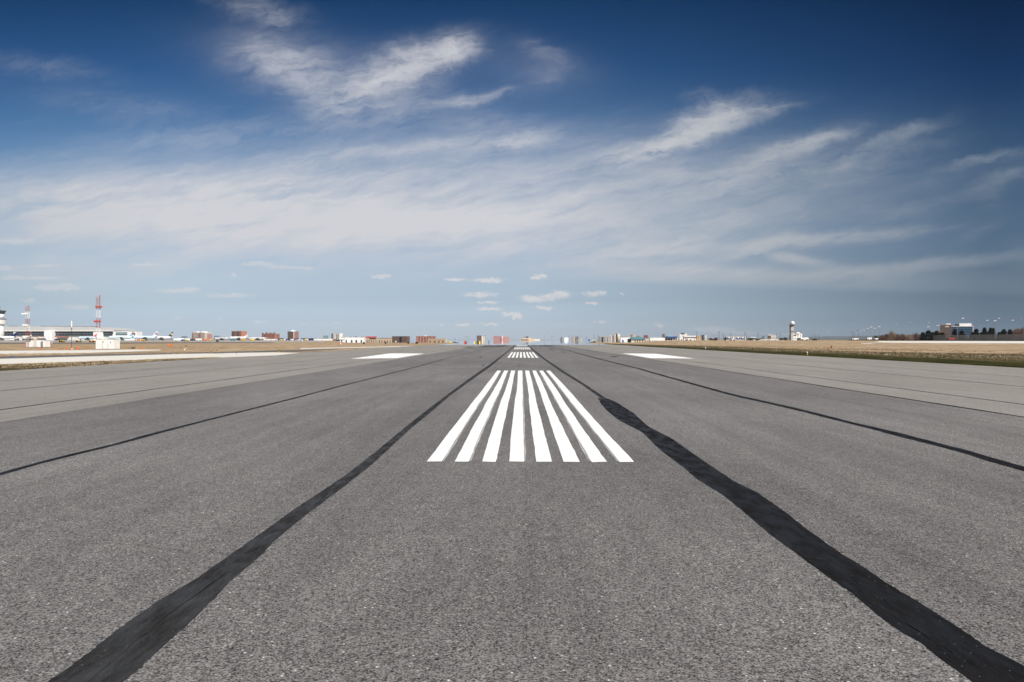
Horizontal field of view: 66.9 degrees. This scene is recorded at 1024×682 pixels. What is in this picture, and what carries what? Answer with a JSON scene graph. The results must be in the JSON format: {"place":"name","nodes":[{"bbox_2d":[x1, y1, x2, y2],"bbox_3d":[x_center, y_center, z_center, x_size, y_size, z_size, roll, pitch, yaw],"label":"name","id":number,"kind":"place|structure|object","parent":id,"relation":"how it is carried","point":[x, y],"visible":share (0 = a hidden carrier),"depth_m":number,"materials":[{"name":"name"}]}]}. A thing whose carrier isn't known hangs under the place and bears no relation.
{"place":"outdoors","nodes":[
{"label":"outdoors","id":0,"kind":"place"},
{"bbox_2d":[0,350,155,353],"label":"service road","id":1,"kind":"structure","parent":0,"point":[53,351],"depth_m":102.81,"materials":[{"name":"concrete"}]},
{"bbox_2d":[0,342,272,343],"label":"perimeter road","id":2,"kind":"structure","parent":0,"point":[150,342],"depth_m":399.17,"materials":[{"name":"grey asphalt"}]},
{"bbox_2d":[0,352,293,363],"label":"taxiway pavement","id":3,"kind":"structure","parent":0,"point":[70,359],"depth_m":68.33,"materials":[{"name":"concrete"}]},
{"bbox_2d":[0,348,353,358],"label":"taxiway asphalt","id":4,"kind":"structure","parent":0,"point":[9,357],"depth_m":82.24,"materials":[{"name":"grey asphalt"}]},
{"bbox_2d":[249,337,265,339],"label":"airliner","id":5,"kind":"object","parent":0,"point":[257,338],"visible":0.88,"depth_m":1204.16,"materials":[{"name":"white metal"}]},
{"bbox_2d":[300,346,403,348],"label":"edge pavement","id":6,"kind":"structure","parent":0,"point":[350,347],"depth_m":153.54,"materials":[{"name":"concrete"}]},
{"bbox_2d":[0,343,1023,421],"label":"shoulder pavement","id":7,"kind":"structure","parent":0,"point":[1005,392],"depth_m":34.40,"materials":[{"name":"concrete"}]},
{"bbox_2d":[2,348,429,390],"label":"pavement joint","id":8,"kind":"object","parent":7,"relation":"on","point":[176,373],"visible":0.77,"depth_m":33.84,"materials":[{"name":"grey asphalt"}]},
{"bbox_2d":[6,345,445,380],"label":"pavement joint","id":9,"kind":"object","parent":7,"relation":"on","point":[169,367],"visible":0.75,"depth_m":42.56,"materials":[{"name":"grey asphalt"}]},
{"bbox_2d":[1,345,476,409],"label":"pavement joint","id":10,"kind":"object","parent":7,"relation":"on","point":[164,387],"visible":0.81,"depth_m":24.23,"materials":[{"name":"grey asphalt"}]},
{"bbox_2d":[353,353,418,358],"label":"touchdown marking","id":11,"kind":"object","parent":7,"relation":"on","point":[394,355],"visible":0.9,"depth_m":76.64,"materials":[{"name":"white paint"}]},
{"bbox_2d":[623,353,693,358],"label":"touchdown marking","id":12,"kind":"object","parent":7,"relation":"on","point":[655,356],"visible":0.89,"depth_m":74.39,"materials":[{"name":"white paint"}]},
{"bbox_2d":[591,348,1023,404],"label":"pavement joint","id":13,"kind":"object","parent":7,"relation":"on","point":[862,383],"visible":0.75,"depth_m":26.86,"materials":[{"name":"grey asphalt"}]},
{"bbox_2d":[596,346,1022,386],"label":"pavement joint","id":14,"kind":"object","parent":7,"relation":"on","point":[851,370],"visible":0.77,"depth_m":37.42,"materials":[{"name":"grey asphalt"}]},
{"bbox_2d":[0,340,1023,370],"bbox_3d":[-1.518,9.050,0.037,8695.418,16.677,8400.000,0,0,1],"label":"ground","id":15,"kind":"structure","parent":0,"point":[995,348],"depth_m":205.96,"materials":[{"name":"plant"}]},
{"bbox_2d":[21,305,29,346],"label":"glide slope antenna","id":16,"kind":"object","parent":15,"relation":"on","point":[26,325],"visible":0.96,"depth_m":157.95,"materials":[{"name":"white metal"}]},
{"bbox_2d":[26,339,49,346],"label":"equipment hut","id":17,"kind":"object","parent":15,"relation":"on","point":[38,343],"visible":0.84,"depth_m":158.22,"materials":[{"name":"metal"}]},
{"bbox_2d":[4,326,137,339],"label":"terminal building","id":18,"kind":"structure","parent":15,"relation":"on","point":[56,332],"depth_m":1408.92,"materials":[{"name":"white glass"}]},
{"bbox_2d":[94,295,102,338],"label":"antenna mast","id":19,"kind":"object","parent":15,"relation":"on","point":[99,307],"visible":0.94,"depth_m":126.90,"materials":[{"name":"metal"}]},
{"bbox_2d":[96,339,119,348],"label":"equipment hut","id":20,"kind":"object","parent":15,"relation":"on","point":[107,343],"visible":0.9,"depth_m":125.86,"materials":[{"name":"white metal"}]},
{"bbox_2d":[102,340,107,348],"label":"door","id":21,"kind":"structure","parent":20,"relation":"in","point":[104,342],"depth_m":125.77,"materials":[{"name":"white metal"}]},
{"bbox_2d":[0,357,216,369],"bbox_3d":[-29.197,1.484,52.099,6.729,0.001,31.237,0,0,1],"label":"grass verge","id":22,"kind":"object","parent":15,"relation":"on","point":[27,367],"depth_m":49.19,"materials":[{"name":"brown plant"}]},
{"bbox_2d":[1,346,224,355],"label":"grass tufts","id":23,"kind":"object","parent":15,"relation":"on","point":[74,347],"visible":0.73,"depth_m":133.01,"materials":[{"name":"plant"}]},
{"bbox_2d":[113,330,141,339],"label":"terminal wing","id":24,"kind":"structure","parent":15,"relation":"on","point":[125,333],"depth_m":1388.59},
{"bbox_2d":[0,340,324,341],"bbox_3d":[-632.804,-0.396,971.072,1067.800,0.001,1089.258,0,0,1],"label":"apron","id":25,"kind":"object","parent":15,"relation":"on","point":[175,341],"visible":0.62,"depth_m":588.30,"materials":[{"name":"grey concrete"}]},
{"bbox_2d":[0,306,6,335],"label":"control tower","id":26,"kind":"structure","parent":25,"relation":"on","point":[2,320],"depth_m":1307.38,"materials":[{"name":"concrete"}]},
{"bbox_2d":[0,333,17,339],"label":"airliner","id":27,"kind":"object","parent":25,"relation":"on","point":[14,335],"visible":0.92,"depth_m":1159.19,"materials":[{"name":"white metal"}]},
{"bbox_2d":[78,333,97,340],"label":"airliner","id":28,"kind":"object","parent":25,"relation":"on","point":[87,338],"visible":0.88,"depth_m":1106.19,"materials":[{"name":"white metal"}]},
{"bbox_2d":[108,331,134,340],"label":"airliner","id":29,"kind":"object","parent":25,"relation":"on","point":[131,335],"visible":0.88,"depth_m":1085.40,"materials":[{"name":"white metal"}]},
{"bbox_2d":[133,332,157,340],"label":"airliner","id":30,"kind":"object","parent":25,"relation":"on","point":[154,336],"visible":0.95,"depth_m":1054.58,"materials":[{"name":"white metal"}]},
{"bbox_2d":[153,332,172,339],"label":"airliner","id":31,"kind":"object","parent":25,"relation":"on","point":[164,337],"visible":0.76,"depth_m":1135.24,"materials":[{"name":"white metal"}]},
{"bbox_2d":[230,335,247,340],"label":"airliner","id":32,"kind":"object","parent":25,"relation":"on","point":[239,338],"visible":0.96,"depth_m":1103.36,"materials":[{"name":"white metal"}]},
{"bbox_2d":[192,331,211,339],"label":"office building","id":33,"kind":"structure","parent":15,"relation":"on","point":[202,335],"depth_m":1920.13,"materials":[{"name":"beige concrete"}]},
{"bbox_2d":[147,338,322,339],"bbox_3d":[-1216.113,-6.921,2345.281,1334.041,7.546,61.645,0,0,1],"label":"distant woodland","id":34,"kind":"object","parent":15,"relation":"on","point":[218,339],"visible":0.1,"depth_m":2324.15,"materials":[{"name":"green plant"}]},
{"bbox_2d":[232,331,246,339],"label":"apartment building","id":35,"kind":"structure","parent":15,"relation":"on","point":[239,333],"depth_m":1916.08,"materials":[{"name":"brown brick"}]},
{"bbox_2d":[262,332,279,339],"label":"hotel","id":36,"kind":"structure","parent":15,"relation":"on","point":[271,336],"depth_m":1915.60,"materials":[{"name":"brick"}]},
{"bbox_2d":[287,330,298,338],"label":"tower block","id":37,"kind":"structure","parent":15,"relation":"on","point":[293,334],"depth_m":1911.99,"materials":[{"name":"brown"}]},
{"bbox_2d":[316,339,333,340],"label":"cargo shed","id":38,"kind":"structure","parent":15,"relation":"on","point":[324,340],"depth_m":1153.51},
{"bbox_2d":[331,333,342,340],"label":"office building","id":39,"kind":"structure","parent":15,"relation":"on","point":[335,335],"depth_m":1508.64,"materials":[{"name":"white concrete"}]},
{"bbox_2d":[339,337,365,342],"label":"hangar","id":40,"kind":"structure","parent":15,"relation":"on","point":[353,339],"depth_m":1152.99,"materials":[{"name":"metal"}]},
{"bbox_2d":[366,336,377,342],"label":"office building","id":41,"kind":"structure","parent":15,"relation":"on","point":[371,339],"depth_m":1102.48,"materials":[{"name":"beige"}]},
{"bbox_2d":[378,338,391,342],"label":"warehouse","id":42,"kind":"structure","parent":15,"relation":"on","point":[384,340],"depth_m":1052.18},
{"bbox_2d":[392,336,409,342],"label":"apartment building","id":43,"kind":"structure","parent":15,"relation":"on","point":[400,339],"depth_m":1005.64,"materials":[{"name":"brown brick"}]},
{"bbox_2d":[416,335,435,342],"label":"apartment building","id":44,"kind":"structure","parent":15,"relation":"on","point":[422,339],"depth_m":1004.49,"materials":[{"name":"brick"}]},
{"bbox_2d":[428,339,446,342],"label":"warehouse","id":45,"kind":"structure","parent":15,"relation":"on","point":[437,340],"depth_m":853.50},
{"bbox_2d":[477,335,484,339],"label":"tower block","id":46,"kind":"structure","parent":15,"relation":"on","point":[480,337],"depth_m":2005.27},
{"bbox_2d":[493,336,502,339],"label":"hotel","id":47,"kind":"structure","parent":15,"relation":"on","point":[497,337],"depth_m":1992.37,"materials":[{"name":"pink concrete"}]},
{"bbox_2d":[0,345,1023,681],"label":"runway","id":48,"kind":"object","parent":15,"relation":"on","point":[402,559],"visible":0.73,"depth_m":6.48,"materials":[{"name":"grey asphalt"}]},
{"bbox_2d":[0,345,483,422],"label":"pavement joint","id":49,"kind":"object","parent":48,"relation":"on","point":[175,394],"visible":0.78,"depth_m":21.07,"materials":[{"name":"grey asphalt"}]},
{"bbox_2d":[0,347,490,474],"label":"crack seal","id":50,"kind":"object","parent":48,"relation":"on","point":[60,457],"visible":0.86,"depth_m":12.98,"materials":[{"name":"black asphalt"}]},
{"bbox_2d":[48,345,515,681],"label":"crack seal","id":51,"kind":"object","parent":48,"relation":"on","point":[134,657],"visible":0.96,"depth_m":4.58,"materials":[{"name":"black asphalt"}]},
{"bbox_2d":[88,617,171,681],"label":"crack","id":52,"kind":"object","parent":51,"relation":"on","point":[125,649],"visible":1,"depth_m":3.96,"materials":[{"name":"black asphalt"}]},
{"bbox_2d":[165,574,223,616],"bbox_3d":[-1.971,1.582,4.849,0.012,0.001,0.840,0,0,3],"label":"crack","id":53,"kind":"object","parent":51,"relation":"on","point":[195,595],"visible":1,"depth_m":4.84,"materials":[{"name":"black asphalt"}]},
{"bbox_2d":[427,371,500,460],"bbox_3d":[-0.831,1.539,24.855,0.221,0.001,29.520,0,0,1],"label":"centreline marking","id":54,"kind":"object","parent":48,"relation":"on","point":[442,449],"visible":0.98,"depth_m":13.84,"materials":[{"name":"white paint"}]},
{"bbox_2d":[455,371,507,461],"bbox_3d":[-0.476,1.539,24.874,0.227,0.001,29.575,0,0,1],"label":"centreline marking","id":55,"kind":"object","parent":48,"relation":"on","point":[465,452],"visible":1,"depth_m":13.99,"materials":[{"name":"white paint"}]},
{"bbox_2d":[482,371,514,461],"bbox_3d":[-0.121,1.539,24.842,0.221,0.001,29.572,0,0,1],"label":"centreline marking","id":56,"kind":"object","parent":48,"relation":"on","point":[492,449],"visible":1,"depth_m":13.84,"materials":[{"name":"white paint"}]},
{"bbox_2d":[509,371,523,461],"bbox_3d":[0.237,1.539,24.857,0.222,0.001,29.548,0,0,1],"label":"centreline marking","id":57,"kind":"object","parent":48,"relation":"on","point":[517,446],"visible":0.98,"depth_m":13.84,"materials":[{"name":"white paint"}]},
{"bbox_2d":[522,371,525,460],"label":"worn marking","id":58,"kind":"object","parent":48,"relation":"on","point":[524,424],"visible":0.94,"depth_m":14.18,"materials":[{"name":"grey paint"}]},
{"bbox_2d":[525,370,551,461],"bbox_3d":[0.599,1.539,24.884,0.221,0.001,29.611,0,0,1],"label":"centreline marking","id":59,"kind":"object","parent":48,"relation":"on","point":[542,453],"visible":1,"depth_m":13.68,"materials":[{"name":"white paint"}]},
{"bbox_2d":[532,370,579,461],"bbox_3d":[0.959,1.539,24.861,0.223,0.001,29.605,0,0,1],"label":"centreline marking","id":60,"kind":"object","parent":48,"relation":"on","point":[567,451],"visible":1,"depth_m":13.53,"materials":[{"name":"white paint"}]},
{"bbox_2d":[527,345,604,397],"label":"crack seal","id":61,"kind":"object","parent":48,"relation":"on","point":[580,382],"visible":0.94,"depth_m":32.47,"materials":[{"name":"black asphalt"}]},
{"bbox_2d":[539,371,606,461],"bbox_3d":[1.317,1.539,24.831,0.222,0.001,29.589,0,0,1],"label":"centreline marking","id":62,"kind":"object","parent":48,"relation":"on","point":[591,449],"visible":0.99,"depth_m":13.68,"materials":[{"name":"white paint"}]},
{"bbox_2d":[546,371,633,461],"bbox_3d":[1.672,1.539,24.843,0.222,0.001,29.583,0,0,1],"label":"centreline marking","id":63,"kind":"object","parent":48,"relation":"on","point":[618,451],"visible":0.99,"depth_m":13.84,"materials":[{"name":"white paint"}]},
{"bbox_2d":[554,347,1023,470],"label":"crack seal","id":64,"kind":"object","parent":48,"relation":"on","point":[998,461],"visible":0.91,"depth_m":13.40,"materials":[{"name":"black asphalt"}]},
{"bbox_2d":[567,346,1022,416],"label":"pavement joint","id":65,"kind":"object","parent":48,"relation":"on","point":[853,390],"visible":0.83,"depth_m":22.83,"materials":[{"name":"grey asphalt"}]},
{"bbox_2d":[597,398,1023,681],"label":"crack seal","id":66,"kind":"object","parent":48,"relation":"on","point":[972,658],"visible":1,"depth_m":5.17,"materials":[{"name":"black asphalt"}]},
{"bbox_2d":[521,336,533,339],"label":"stadium building","id":67,"kind":"structure","parent":15,"relation":"on","point":[526,338],"depth_m":1799.58,"materials":[{"name":"beige concrete"}]},
{"bbox_2d":[620,337,630,341],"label":"warehouse","id":68,"kind":"structure","parent":15,"relation":"on","point":[623,339],"depth_m":1048.18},
{"bbox_2d":[627,337,644,341],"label":"arched hall","id":69,"kind":"structure","parent":15,"relation":"on","point":[636,339],"depth_m":798.43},
{"bbox_2d":[649,338,664,340],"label":"warehouse","id":70,"kind":"structure","parent":15,"relation":"on","point":[656,339],"depth_m":758.30,"materials":[{"name":"metal"}]},
{"bbox_2d":[665,335,677,340],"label":"service building","id":71,"kind":"structure","parent":15,"relation":"on","point":[668,338],"depth_m":738.11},
{"bbox_2d":[679,333,686,339],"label":"office building","id":72,"kind":"structure","parent":15,"relation":"on","point":[681,335],"depth_m":758.00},
{"bbox_2d":[683,336,695,339],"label":"hangar","id":73,"kind":"structure","parent":15,"relation":"on","point":[686,337],"depth_m":678.10,"materials":[{"name":"white metal"}]},
{"bbox_2d":[725,337,745,339],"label":"garage","id":74,"kind":"structure","parent":15,"relation":"on","point":[736,338],"depth_m":617.78,"materials":[{"name":"white"}]},
{"bbox_2d":[789,321,794,339],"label":"radar tower","id":75,"kind":"structure","parent":15,"relation":"on","point":[792,324],"depth_m":596.45,"materials":[{"name":"concrete"}]},
{"bbox_2d":[794,332,801,339],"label":"equipment building","id":76,"kind":"structure","parent":15,"relation":"on","point":[797,335],"depth_m":607.26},
{"bbox_2d":[707,337,906,339],"bbox_3d":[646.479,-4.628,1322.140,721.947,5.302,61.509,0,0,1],"label":"distant woodland","id":77,"kind":"object","parent":15,"relation":"on","point":[718,338],"visible":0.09,"depth_m":1302.83,"materials":[{"name":"green plant"}]},
{"bbox_2d":[604,343,1023,367],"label":"grass verge","id":78,"kind":"object","parent":15,"relation":"on","point":[945,356],"depth_m":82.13,"materials":[{"name":"brown plant"}]},
{"bbox_2d":[878,335,885,340],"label":"bare tree","id":79,"kind":"object","parent":15,"relation":"on","point":[882,338],"visible":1,"depth_m":446.74,"materials":[{"name":"brown plant"}]},
{"bbox_2d":[888,331,895,340],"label":"bare tree","id":80,"kind":"object","parent":15,"relation":"on","point":[891,334],"visible":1,"depth_m":446.53,"materials":[{"name":"brown plant"}]},
{"bbox_2d":[893,334,901,339],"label":"bare tree","id":81,"kind":"object","parent":15,"relation":"on","point":[898,337],"visible":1,"depth_m":446.36,"materials":[{"name":"brown plant"}]},
{"bbox_2d":[900,334,908,340],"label":"bare tree","id":82,"kind":"object","parent":15,"relation":"on","point":[903,336],"visible":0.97,"depth_m":446.37,"materials":[{"name":"brown plant"}]},
{"bbox_2d":[905,333,913,340],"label":"bare tree","id":83,"kind":"object","parent":15,"relation":"on","point":[909,336],"visible":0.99,"depth_m":446.14,"materials":[{"name":"brown plant"}]},
{"bbox_2d":[809,334,1023,340],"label":"security fence","id":84,"kind":"object","parent":15,"relation":"on","point":[977,337],"visible":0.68,"depth_m":396.60,"materials":[{"name":"metal"}]},
{"bbox_2d":[912,332,920,340],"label":"bare tree","id":85,"kind":"object","parent":15,"relation":"on","point":[916,337],"visible":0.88,"depth_m":446.45,"materials":[{"name":"brown plant"}]},
{"bbox_2d":[917,332,927,340],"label":"evergreen tree","id":86,"kind":"object","parent":15,"relation":"on","point":[922,337],"visible":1,"depth_m":436.30,"materials":[{"name":"green plant"}]},
{"bbox_2d":[925,330,933,340],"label":"evergreen tree","id":87,"kind":"object","parent":15,"relation":"on","point":[928,336],"visible":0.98,"depth_m":435.96,"materials":[{"name":"green plant"}]},
{"bbox_2d":[934,331,940,339],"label":"evergreen tree","id":88,"kind":"object","parent":15,"relation":"on","point":[936,332],"visible":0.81,"depth_m":436.08,"materials":[{"name":"green plant"}]},
{"bbox_2d":[937,323,950,337],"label":"office building","id":89,"kind":"structure","parent":15,"relation":"on","point":[945,329],"depth_m":895.87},
{"bbox_2d":[878,340,1022,340],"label":"road parapet","id":90,"kind":"structure","parent":15,"relation":"on","point":[942,340],"depth_m":421.69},
{"bbox_2d":[951,329,960,339],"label":"evergreen tree","id":91,"kind":"object","parent":15,"relation":"on","point":[954,332],"visible":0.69,"depth_m":436.10,"materials":[{"name":"green plant"}]},
{"bbox_2d":[951,323,973,339],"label":"office building","id":92,"kind":"structure","parent":15,"relation":"on","point":[967,328],"depth_m":898.94,"materials":[{"name":"blue glass"}]},
{"bbox_2d":[958,330,966,339],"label":"evergreen tree","id":93,"kind":"object","parent":15,"relation":"on","point":[961,333],"visible":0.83,"depth_m":435.94,"materials":[{"name":"green plant"}]},
{"bbox_2d":[982,327,986,339],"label":"evergreen tree","id":94,"kind":"object","parent":15,"relation":"on","point":[984,330],"visible":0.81,"depth_m":435.93,"materials":[{"name":"green plant"}]},
{"bbox_2d":[1000,329,1008,339],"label":"evergreen tree","id":95,"kind":"object","parent":15,"relation":"on","point":[1003,331],"visible":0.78,"depth_m":435.64,"materials":[{"name":"green plant"}]},
{"bbox_2d":[1007,329,1014,339],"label":"evergreen tree","id":96,"kind":"object","parent":15,"relation":"on","point":[1010,332],"visible":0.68,"depth_m":435.70,"materials":[{"name":"green plant"}]},
{"bbox_2d":[1012,328,1022,339],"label":"bare tree","id":97,"kind":"object","parent":15,"relation":"on","point":[1016,331],"visible":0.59,"depth_m":445.42,"materials":[{"name":"brown plant"}]},
{"bbox_2d":[0,0,1023,342],"label":"sky","id":98,"kind":"structure","parent":0,"point":[449,170],"materials":[{"name":"blue"}]},
{"bbox_2d":[437,340,609,344],"bbox_3d":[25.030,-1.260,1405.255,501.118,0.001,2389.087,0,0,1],"label":"heat shimmer","id":99,"kind":"object","parent":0,"point":[533,342],"visible":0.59,"depth_m":400.18,"materials":[{"name":"white mirror"}]},
{"bbox_2d":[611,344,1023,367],"bbox_3d":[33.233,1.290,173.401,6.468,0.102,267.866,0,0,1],"label":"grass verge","id":100,"kind":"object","parent":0,"point":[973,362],"depth_m":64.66,"materials":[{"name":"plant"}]},
{"bbox_2d":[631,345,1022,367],"bbox_3d":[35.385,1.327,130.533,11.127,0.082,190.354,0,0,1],"label":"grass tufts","id":101,"kind":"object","parent":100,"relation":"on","point":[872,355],"visible":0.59,"depth_m":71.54,"materials":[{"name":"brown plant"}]},
{"bbox_2d":[861,341,1023,343],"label":"perimeter road","id":102,"kind":"structure","parent":0,"point":[947,342],"depth_m":278.62,"materials":[{"name":"grey asphalt"}]}
]}

